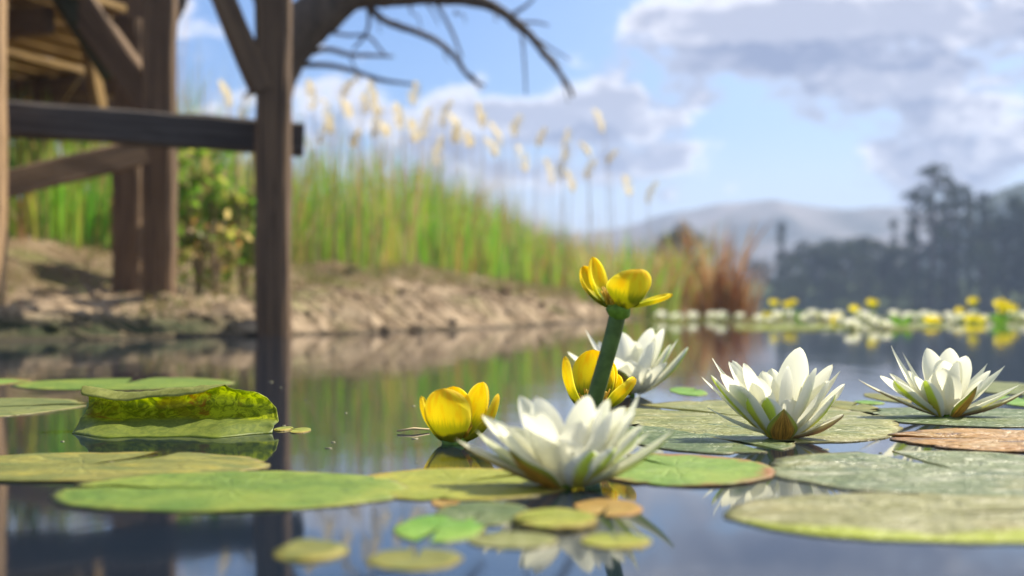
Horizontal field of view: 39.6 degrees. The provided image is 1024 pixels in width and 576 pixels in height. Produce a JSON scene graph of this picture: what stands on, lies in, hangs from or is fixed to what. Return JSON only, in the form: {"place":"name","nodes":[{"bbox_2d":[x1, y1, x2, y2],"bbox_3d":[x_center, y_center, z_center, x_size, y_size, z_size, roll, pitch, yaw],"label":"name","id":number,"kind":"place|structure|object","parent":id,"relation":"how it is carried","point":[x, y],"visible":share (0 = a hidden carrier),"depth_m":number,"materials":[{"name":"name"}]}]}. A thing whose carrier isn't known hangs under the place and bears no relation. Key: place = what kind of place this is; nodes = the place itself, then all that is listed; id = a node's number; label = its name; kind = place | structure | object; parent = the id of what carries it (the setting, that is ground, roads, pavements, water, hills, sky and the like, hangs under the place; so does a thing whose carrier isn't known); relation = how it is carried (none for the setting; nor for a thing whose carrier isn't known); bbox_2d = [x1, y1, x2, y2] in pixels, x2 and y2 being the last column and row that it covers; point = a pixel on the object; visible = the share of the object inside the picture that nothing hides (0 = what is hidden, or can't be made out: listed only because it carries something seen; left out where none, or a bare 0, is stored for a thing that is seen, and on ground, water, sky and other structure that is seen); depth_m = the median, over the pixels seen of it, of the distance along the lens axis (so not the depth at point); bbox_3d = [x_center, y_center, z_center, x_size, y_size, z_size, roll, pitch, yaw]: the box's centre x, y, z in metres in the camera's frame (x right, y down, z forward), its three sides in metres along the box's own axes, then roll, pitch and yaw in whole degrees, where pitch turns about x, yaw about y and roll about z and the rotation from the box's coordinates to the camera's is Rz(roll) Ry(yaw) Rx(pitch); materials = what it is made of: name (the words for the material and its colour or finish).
{"place":"outdoors","nodes":[
{"label":"outdoors","id":0,"kind":"place"},
{"bbox_2d":[0,208,693,341],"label":"bank","id":1,"kind":"structure","parent":0,"point":[353,315],"depth_m":6.44,"materials":[{"name":"soil"}]},
{"bbox_2d":[200,269,227,297],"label":"shrub","id":2,"kind":"object","parent":1,"relation":"on","point":[217,283],"visible":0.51,"depth_m":6.20,"materials":[{"name":"green plant"}]},
{"bbox_2d":[176,209,252,295],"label":"shrub","id":3,"kind":"object","parent":1,"relation":"on","point":[215,266],"visible":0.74,"depth_m":6.55,"materials":[{"name":"green plant"}]},
{"bbox_2d":[177,149,251,292],"bbox_3d":[-1.473,-0.327,6.745,0.474,0.843,0.412,0,-1,0],"label":"shrub","id":4,"kind":"object","parent":1,"relation":"on","point":[200,182],"visible":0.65,"depth_m":6.72,"materials":[{"name":"green plant"}]},
{"bbox_2d":[195,149,254,295],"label":"shrub","id":5,"kind":"object","parent":1,"relation":"on","point":[246,208],"visible":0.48,"depth_m":6.82,"materials":[{"name":"green plant"}]},
{"bbox_2d":[0,219,598,318],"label":"grass","id":6,"kind":"structure","parent":1,"relation":"on","point":[498,284],"depth_m":7.86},
{"bbox_2d":[305,79,318,283],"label":"plumed reed","id":7,"kind":"object","parent":1,"relation":"on","point":[314,93],"visible":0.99,"depth_m":7.93,"materials":[{"name":"plant"}]},
{"bbox_2d":[316,119,333,283],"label":"plumed reed","id":8,"kind":"object","parent":1,"relation":"on","point":[322,135],"visible":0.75,"depth_m":8.17,"materials":[{"name":"plant"}]},
{"bbox_2d":[321,97,334,276],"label":"plumed reed","id":9,"kind":"object","parent":1,"relation":"on","point":[331,124],"visible":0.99,"depth_m":7.74,"materials":[{"name":"plant"}]},
{"bbox_2d":[338,97,352,266],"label":"plumed reed","id":10,"kind":"object","parent":1,"relation":"on","point":[348,106],"visible":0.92,"depth_m":8.36,"materials":[{"name":"plant"}]},
{"bbox_2d":[335,74,359,276],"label":"plumed reed","id":11,"kind":"object","parent":1,"relation":"on","point":[348,84],"visible":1,"depth_m":7.77,"materials":[{"name":"plant"}]},
{"bbox_2d":[0,266,697,335],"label":"stones","id":12,"kind":"object","parent":1,"relation":"on","point":[11,315],"visible":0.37,"depth_m":5.91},
{"bbox_2d":[347,128,360,268],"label":"plumed reed","id":13,"kind":"object","parent":1,"relation":"on","point":[352,142],"visible":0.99,"depth_m":8.28,"materials":[{"name":"plant"}]},
{"bbox_2d":[7,2,719,304],"bbox_3d":[-0.266,-1.098,14.373,4.732,2.727,16.246,0,-1,10],"label":"reed bed","id":14,"kind":"object","parent":1,"relation":"on","point":[60,208],"visible":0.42,"depth_m":12.09,"materials":[{"name":"plant"}]},
{"bbox_2d":[359,82,375,266],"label":"plumed reed","id":15,"kind":"object","parent":1,"relation":"on","point":[365,99],"visible":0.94,"depth_m":8.26,"materials":[{"name":"plant"}]},
{"bbox_2d":[367,80,379,271],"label":"plumed reed","id":16,"kind":"object","parent":1,"relation":"on","point":[375,102],"visible":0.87,"depth_m":8.38,"materials":[{"name":"plant"}]},
{"bbox_2d":[178,0,573,102],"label":"bare tree","id":17,"kind":"object","parent":1,"relation":"on","point":[316,24],"visible":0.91,"depth_m":7.59,"materials":[{"name":"brown plant"}]},
{"bbox_2d":[370,105,383,275],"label":"plumed reed","id":18,"kind":"object","parent":1,"relation":"on","point":[373,132],"visible":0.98,"depth_m":8.31,"materials":[{"name":"plant"}]},
{"bbox_2d":[376,120,390,274],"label":"plumed reed","id":19,"kind":"object","parent":1,"relation":"on","point":[387,131],"visible":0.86,"depth_m":8.47,"materials":[{"name":"plant"}]},
{"bbox_2d":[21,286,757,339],"bbox_3d":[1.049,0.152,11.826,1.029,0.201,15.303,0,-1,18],"label":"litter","id":20,"kind":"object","parent":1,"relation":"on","point":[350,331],"visible":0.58,"depth_m":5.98,"materials":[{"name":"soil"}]},
{"bbox_2d":[392,102,406,281],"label":"plumed reed","id":21,"kind":"object","parent":1,"relation":"on","point":[397,108],"visible":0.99,"depth_m":8.37,"materials":[{"name":"plant"}]},
{"bbox_2d":[405,118,420,278],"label":"plumed reed","id":22,"kind":"object","parent":1,"relation":"on","point":[415,136],"visible":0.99,"depth_m":8.30,"materials":[{"name":"plant"}]},
{"bbox_2d":[406,81,422,232],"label":"plumed reed","id":23,"kind":"object","parent":1,"relation":"on","point":[411,98],"visible":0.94,"depth_m":8.80,"materials":[{"name":"plant"}]},
{"bbox_2d":[415,106,432,276],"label":"plumed reed","id":24,"kind":"object","parent":1,"relation":"on","point":[424,119],"visible":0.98,"depth_m":8.70,"materials":[{"name":"plant"}]},
{"bbox_2d":[432,136,445,282],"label":"plumed reed","id":25,"kind":"object","parent":1,"relation":"on","point":[436,150],"visible":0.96,"depth_m":9.02,"materials":[{"name":"plant"}]},
{"bbox_2d":[439,98,454,284],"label":"plumed reed","id":26,"kind":"object","parent":1,"relation":"on","point":[442,120],"visible":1,"depth_m":8.73,"materials":[{"name":"plant"}]},
{"bbox_2d":[451,120,460,286],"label":"plumed reed","id":27,"kind":"object","parent":1,"relation":"on","point":[456,131],"visible":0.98,"depth_m":8.97,"materials":[{"name":"plant"}]},
{"bbox_2d":[462,130,477,286],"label":"plumed reed","id":28,"kind":"object","parent":1,"relation":"on","point":[468,137],"visible":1,"depth_m":9.33,"materials":[{"name":"plant"}]},
{"bbox_2d":[475,102,485,290],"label":"plumed reed","id":29,"kind":"object","parent":1,"relation":"on","point":[482,113],"visible":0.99,"depth_m":8.85,"materials":[{"name":"plant"}]},
{"bbox_2d":[483,137,501,287],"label":"plumed reed","id":30,"kind":"object","parent":1,"relation":"on","point":[495,152],"visible":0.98,"depth_m":9.22,"materials":[{"name":"plant"}]},
{"bbox_2d":[510,114,522,291],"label":"plumed reed","id":31,"kind":"object","parent":1,"relation":"on","point":[514,130],"visible":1,"depth_m":9.67,"materials":[{"name":"plant"}]},
{"bbox_2d":[514,144,528,293],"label":"plumed reed","id":32,"kind":"object","parent":1,"relation":"on","point":[518,148],"visible":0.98,"depth_m":9.56,"materials":[{"name":"plant"}]},
{"bbox_2d":[556,153,568,306],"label":"plumed reed","id":33,"kind":"object","parent":1,"relation":"on","point":[559,170],"visible":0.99,"depth_m":9.64,"materials":[{"name":"plant"}]},
{"bbox_2d":[555,229,689,314],"bbox_3d":[0.860,-0.139,11.391,1.083,0.704,1.096,0,-1,-34],"label":"reed clump","id":34,"kind":"object","parent":1,"relation":"on","point":[580,288],"visible":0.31,"depth_m":11.37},
{"bbox_2d":[589,230,705,317],"bbox_3d":[1.130,-0.109,11.912,1.074,0.757,1.039,0,-1,-33],"label":"reed clump","id":35,"kind":"object","parent":1,"relation":"on","point":[659,282],"visible":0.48,"depth_m":11.81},
{"bbox_2d":[642,218,735,312],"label":"rusty reed clump","id":36,"kind":"object","parent":1,"relation":"on","point":[691,289],"visible":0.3,"depth_m":15.22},
{"bbox_2d":[0,305,1023,575],"bbox_3d":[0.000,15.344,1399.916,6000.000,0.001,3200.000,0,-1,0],"label":"water","id":37,"kind":"structure","parent":0,"point":[358,409],"depth_m":1.21,"materials":[{"name":"blue liquid"}]},
{"bbox_2d":[0,398,85,416],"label":"lily pad","id":38,"kind":"object","parent":37,"relation":"on","point":[17,410],"visible":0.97,"depth_m":1.65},
{"bbox_2d":[10,378,234,389],"bbox_3d":[-0.578,0.143,2.127,0.324,0.003,0.330,0,-1,0],"label":"lily pad","id":39,"kind":"object","parent":37,"relation":"on","point":[122,384],"visible":0.94,"depth_m":2.11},
{"bbox_2d":[0,452,270,482],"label":"lily pad","id":40,"kind":"object","parent":37,"relation":"on","point":[77,467],"visible":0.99,"depth_m":1.04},
{"bbox_2d":[0,0,304,335],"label":"wooden jetty","id":41,"kind":"object","parent":37,"relation":"on","point":[121,55],"visible":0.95,"depth_m":5.59,"materials":[{"name":"brown wood"}]},
{"bbox_2d":[72,384,278,437],"bbox_3d":[-0.315,0.113,1.317,0.188,0.043,0.101,0,-1,0],"label":"curled lily pad","id":42,"kind":"object","parent":37,"relation":"on","point":[214,411],"visible":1,"depth_m":1.35,"materials":[{"name":"green plant"}]},
{"bbox_2d":[48,471,409,513],"bbox_3d":[-0.178,0.129,0.909,0.226,0.003,0.195,0,-1,0],"label":"lily pad","id":43,"kind":"object","parent":37,"relation":"on","point":[222,492],"visible":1,"depth_m":0.89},
{"bbox_2d":[273,539,348,562],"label":"lily pad","id":44,"kind":"object","parent":37,"relation":"on","point":[304,550],"visible":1,"depth_m":0.68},
{"bbox_2d":[367,548,462,571],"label":"lily pad","id":45,"kind":"object","parent":37,"relation":"on","point":[424,559],"visible":1,"depth_m":0.66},
{"bbox_2d":[393,515,485,542],"bbox_3d":[-0.038,0.128,0.758,0.049,0.002,0.092,0,-1,0],"label":"lily pad","id":46,"kind":"object","parent":37,"relation":"on","point":[419,527],"visible":1,"depth_m":0.75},
{"bbox_2d":[419,382,499,444],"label":"yellow pond lily","id":47,"kind":"object","parent":37,"relation":"on","point":[451,415],"visible":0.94,"depth_m":1.21,"materials":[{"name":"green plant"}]},
{"bbox_2d":[366,468,566,500],"bbox_3d":[-0.037,0.130,0.948,0.156,0.003,0.171,0,-1,0],"label":"lily pad","id":48,"kind":"object","parent":37,"relation":"on","point":[429,484],"visible":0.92,"depth_m":0.93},
{"bbox_2d":[456,395,674,488],"bbox_3d":[0.034,0.110,0.933,0.130,0.079,0.066,0,-1,-17],"label":"water lily","id":49,"kind":"object","parent":48,"relation":"on","point":[587,444],"visible":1,"depth_m":0.92,"materials":[{"name":"white plant"}]},
{"bbox_2d":[434,501,529,526],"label":"lily pad","id":50,"kind":"object","parent":37,"relation":"on","point":[493,514],"visible":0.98,"depth_m":0.81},
{"bbox_2d":[468,532,557,549],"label":"lily pad","id":51,"kind":"object","parent":37,"relation":"on","point":[523,540],"visible":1,"depth_m":0.71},
{"bbox_2d":[513,508,597,532],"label":"lily pad","id":52,"kind":"object","parent":37,"relation":"on","point":[565,520],"visible":1,"depth_m":0.77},
{"bbox_2d":[562,349,635,408],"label":"yellow pond lily","id":53,"kind":"object","parent":37,"relation":"on","point":[577,377],"visible":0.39,"depth_m":1.28,"materials":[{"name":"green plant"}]},
{"bbox_2d":[573,499,642,516],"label":"lily pad","id":54,"kind":"object","parent":37,"relation":"on","point":[617,508],"visible":0.95,"depth_m":0.83,"materials":[{"name":"plant"}]},
{"bbox_2d":[580,533,651,548],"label":"lily pad","id":55,"kind":"object","parent":37,"relation":"on","point":[610,541],"visible":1,"depth_m":0.71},
{"bbox_2d":[579,257,671,409],"bbox_3d":[0.093,0.059,1.179,0.065,0.170,0.065,0,-1,-35],"label":"yellow pond lily","id":56,"kind":"object","parent":37,"relation":"on","point":[619,295],"visible":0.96,"depth_m":1.17,"materials":[{"name":"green plant"}]},
{"bbox_2d":[568,328,687,395],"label":"water lily","id":57,"kind":"object","parent":37,"relation":"on","point":[639,363],"visible":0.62,"depth_m":1.84,"materials":[{"name":"white plant"}]},
{"bbox_2d":[618,231,726,316],"bbox_3d":[1.395,-0.123,12.838,0.841,0.805,0.960,0,-1,-30],"label":"rusty reed clump","id":58,"kind":"object","parent":37,"relation":"on","point":[682,295],"visible":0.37,"depth_m":12.74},
{"bbox_2d":[670,387,707,395],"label":"lily pad","id":59,"kind":"object","parent":37,"relation":"on","point":[686,391],"visible":0.96,"depth_m":1.93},
{"bbox_2d":[609,453,776,487],"bbox_3d":[0.118,0.130,1.027,0.141,0.003,0.201,0,-1,0],"label":"lily pad","id":60,"kind":"object","parent":37,"relation":"on","point":[676,470],"visible":0.8,"depth_m":1.00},
{"bbox_2d":[624,424,794,454],"bbox_3d":[0.174,0.134,1.288,0.154,0.003,0.321,0,-1,0],"label":"lily pad","id":61,"kind":"object","parent":37,"relation":"on","point":[684,441],"visible":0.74,"depth_m":1.22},
{"bbox_2d":[653,216,782,315],"bbox_3d":[2.028,-0.212,13.979,1.263,1.008,1.366,0,-1,39],"label":"rusty reed clump","id":62,"kind":"object","parent":37,"relation":"on","point":[720,296],"visible":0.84,"depth_m":13.79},
{"bbox_2d":[727,257,781,315],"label":"rusty reed clump","id":63,"kind":"object","parent":37,"relation":"on","point":[749,310],"visible":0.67,"depth_m":13.83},
{"bbox_2d":[615,400,902,443],"bbox_3d":[0.252,0.136,1.489,0.288,0.003,0.543,0,-1,0],"label":"lily pad","id":64,"kind":"object","parent":37,"relation":"on","point":[850,426],"visible":0.51,"depth_m":1.42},
{"bbox_2d":[703,347,844,439],"bbox_3d":[0.234,0.103,1.269,0.129,0.100,0.077,0,-1,0],"label":"water lily","id":65,"kind":"object","parent":64,"relation":"on","point":[786,401],"visible":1,"depth_m":1.25,"materials":[{"name":"white plant"}]},
{"bbox_2d":[831,401,879,411],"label":"lily pad","id":66,"kind":"object","parent":37,"relation":"on","point":[849,406],"visible":0.81,"depth_m":1.64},
{"bbox_2d":[723,492,1023,544],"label":"lily pad","id":67,"kind":"object","parent":37,"relation":"on","point":[887,517],"visible":1,"depth_m":0.79,"materials":[{"name":"plant"}]},
{"bbox_2d":[770,451,1023,496],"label":"lily pad","id":68,"kind":"object","parent":37,"relation":"on","point":[987,473],"visible":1,"depth_m":1.00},
{"bbox_2d":[863,407,1023,427],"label":"lily pad","id":69,"kind":"object","parent":37,"relation":"on","point":[1002,418],"visible":0.78,"depth_m":1.47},
{"bbox_2d":[859,346,1023,416],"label":"water lily","id":70,"kind":"object","parent":69,"relation":"on","point":[947,387],"visible":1,"depth_m":1.49,"materials":[{"name":"white plant"}]},
{"bbox_2d":[887,428,1023,452],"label":"lily pad","id":71,"kind":"object","parent":37,"relation":"on","point":[988,440],"visible":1,"depth_m":1.24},
{"bbox_2d":[984,382,1023,394],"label":"lily pad","id":72,"kind":"object","parent":37,"relation":"on","point":[996,387],"visible":0.56,"depth_m":2.02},
{"bbox_2d":[11,0,1023,234],"label":"sky","id":73,"kind":"structure","parent":0,"point":[836,104],"materials":[{"name":"blue"}]},
{"bbox_2d":[533,199,960,281],"bbox_3d":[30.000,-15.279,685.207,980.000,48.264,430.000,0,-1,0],"label":"hills","id":74,"kind":"structure","parent":0,"point":[812,224],"depth_m":593.98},
{"bbox_2d":[729,281,1023,304],"bbox_3d":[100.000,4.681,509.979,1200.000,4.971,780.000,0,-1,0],"label":"shore","id":75,"kind":"structure","parent":0,"point":[816,300],"depth_m":140.16,"materials":[{"name":"green soil"}]},
{"bbox_2d":[747,258,771,281],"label":"leafy tree","id":76,"kind":"object","parent":75,"relation":"on","point":[761,265],"visible":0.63,"depth_m":222.44,"materials":[{"name":"grey plant"}]},
{"bbox_2d":[759,276,788,301],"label":"leafy tree","id":77,"kind":"object","parent":75,"relation":"on","point":[776,284],"visible":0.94,"depth_m":136.89,"materials":[{"name":"grey plant"}]},
{"bbox_2d":[774,221,788,294],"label":"conifer","id":78,"kind":"object","parent":75,"relation":"on","point":[781,233],"visible":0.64,"depth_m":145.98,"materials":[{"name":"grey plant"}]},
{"bbox_2d":[766,254,810,299],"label":"leafy tree","id":79,"kind":"object","parent":75,"relation":"on","point":[787,266],"visible":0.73,"depth_m":140.25,"materials":[{"name":"grey plant"}]},
{"bbox_2d":[784,273,817,303],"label":"leafy tree","id":80,"kind":"object","parent":75,"relation":"on","point":[800,286],"visible":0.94,"depth_m":136.72,"materials":[{"name":"grey plant"}]},
{"bbox_2d":[779,245,825,292],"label":"leafy tree","id":81,"kind":"object","parent":75,"relation":"on","point":[793,252],"visible":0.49,"depth_m":145.26,"materials":[{"name":"grey plant"}]},
{"bbox_2d":[793,239,840,294],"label":"leafy tree","id":82,"kind":"object","parent":75,"relation":"on","point":[809,252],"visible":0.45,"depth_m":144.75,"materials":[{"name":"grey plant"}]},
{"bbox_2d":[806,242,851,292],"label":"leafy tree","id":83,"kind":"object","parent":75,"relation":"on","point":[825,265],"visible":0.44,"depth_m":143.26,"materials":[{"name":"grey plant"}]},
{"bbox_2d":[817,237,872,298],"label":"leafy tree","id":84,"kind":"object","parent":75,"relation":"on","point":[848,247],"visible":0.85,"depth_m":140.47,"materials":[{"name":"green plant"}]},
{"bbox_2d":[839,237,877,290],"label":"leafy tree","id":85,"kind":"object","parent":75,"relation":"on","point":[862,247],"visible":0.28,"depth_m":146.58,"materials":[{"name":"grey plant"}]},
{"bbox_2d":[846,266,886,303],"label":"leafy tree","id":86,"kind":"object","parent":75,"relation":"on","point":[869,274],"visible":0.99,"depth_m":136.82,"materials":[{"name":"grey plant"}]},
{"bbox_2d":[853,234,896,291],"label":"leafy tree","id":87,"kind":"object","parent":75,"relation":"on","point":[862,239],"visible":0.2,"depth_m":146.19,"materials":[{"name":"grey plant"}]},
{"bbox_2d":[854,242,907,294],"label":"leafy tree","id":88,"kind":"object","parent":75,"relation":"on","point":[880,269],"visible":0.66,"depth_m":143.91,"materials":[{"name":"grey plant"}]},
{"bbox_2d":[876,243,915,294],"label":"leafy tree","id":89,"kind":"object","parent":75,"relation":"on","point":[899,263],"visible":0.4,"depth_m":143.62,"materials":[{"name":"grey plant"}]},
{"bbox_2d":[898,212,929,303],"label":"pine tree","id":90,"kind":"object","parent":75,"relation":"on","point":[914,225],"visible":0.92,"depth_m":136.72,"materials":[{"name":"grey plant"}]},
{"bbox_2d":[901,188,943,303],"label":"pine tree","id":91,"kind":"object","parent":75,"relation":"on","point":[914,196],"visible":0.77,"depth_m":136.76,"materials":[{"name":"grey plant"}]},
{"bbox_2d":[902,162,959,304],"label":"pine tree","id":92,"kind":"object","parent":75,"relation":"on","point":[929,172],"visible":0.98,"depth_m":134.91,"materials":[{"name":"green plant"}]},
{"bbox_2d":[920,172,971,301],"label":"pine tree","id":93,"kind":"object","parent":75,"relation":"on","point":[963,228],"visible":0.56,"depth_m":137.83,"materials":[{"name":"grey plant"}]},
{"bbox_2d":[927,198,967,302],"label":"pine tree","id":94,"kind":"object","parent":75,"relation":"on","point":[955,206],"visible":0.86,"depth_m":136.74,"materials":[{"name":"grey plant"}]},
{"bbox_2d":[935,182,975,299],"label":"pine tree","id":95,"kind":"object","parent":75,"relation":"on","point":[960,187],"visible":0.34,"depth_m":139.48,"materials":[{"name":"grey plant"}]},
{"bbox_2d":[943,259,968,304],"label":"leafy tree","id":96,"kind":"object","parent":75,"relation":"on","point":[958,290],"visible":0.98,"depth_m":134.67,"materials":[{"name":"grey plant"}]},
{"bbox_2d":[944,187,989,304],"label":"pine tree","id":97,"kind":"object","parent":75,"relation":"on","point":[967,196],"visible":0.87,"depth_m":135.54,"materials":[{"name":"grey plant"}]},
{"bbox_2d":[959,191,994,293],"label":"pine tree","id":98,"kind":"object","parent":75,"relation":"on","point":[983,198],"visible":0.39,"depth_m":141.24,"materials":[{"name":"grey plant"}]},
{"bbox_2d":[962,239,1001,304],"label":"leafy tree","id":99,"kind":"object","parent":75,"relation":"on","point":[987,251],"visible":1,"depth_m":131.65,"materials":[{"name":"green plant"}]},
{"bbox_2d":[966,204,1009,304],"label":"pine tree","id":100,"kind":"object","parent":75,"relation":"on","point":[986,212],"visible":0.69,"depth_m":135.14,"materials":[{"name":"grey plant"}]},
{"bbox_2d":[961,214,1014,299],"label":"leafy tree","id":101,"kind":"object","parent":75,"relation":"on","point":[999,260],"visible":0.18,"depth_m":138.43,"materials":[{"name":"green plant"}]},
{"bbox_2d":[980,209,1023,301],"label":"leafy tree","id":102,"kind":"object","parent":75,"relation":"on","point":[1003,285],"visible":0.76,"depth_m":136.26,"materials":[{"name":"green plant"}]},
{"bbox_2d":[994,192,1023,300],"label":"leafy tree","id":103,"kind":"object","parent":75,"relation":"on","point":[1018,267],"visible":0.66,"depth_m":136.92,"materials":[{"name":"green plant"}]},
{"bbox_2d":[1001,202,1023,293],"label":"leafy tree","id":104,"kind":"object","parent":75,"relation":"on","point":[1017,247],"visible":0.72,"depth_m":136.43,"materials":[{"name":"green plant"}]},
{"bbox_2d":[885,182,1023,280],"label":"wooded hill","id":105,"kind":"structure","parent":0,"point":[1015,189],"depth_m":320.29,"materials":[{"name":"green plant"}]},
{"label":"islet ground","id":106,"kind":"structure","parent":0,"visible":0},
{"bbox_2d":[654,221,712,272],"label":"leafy tree","id":107,"kind":"object","parent":106,"relation":"on","point":[677,240],"visible":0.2,"depth_m":69.61,"materials":[{"name":"plant"}]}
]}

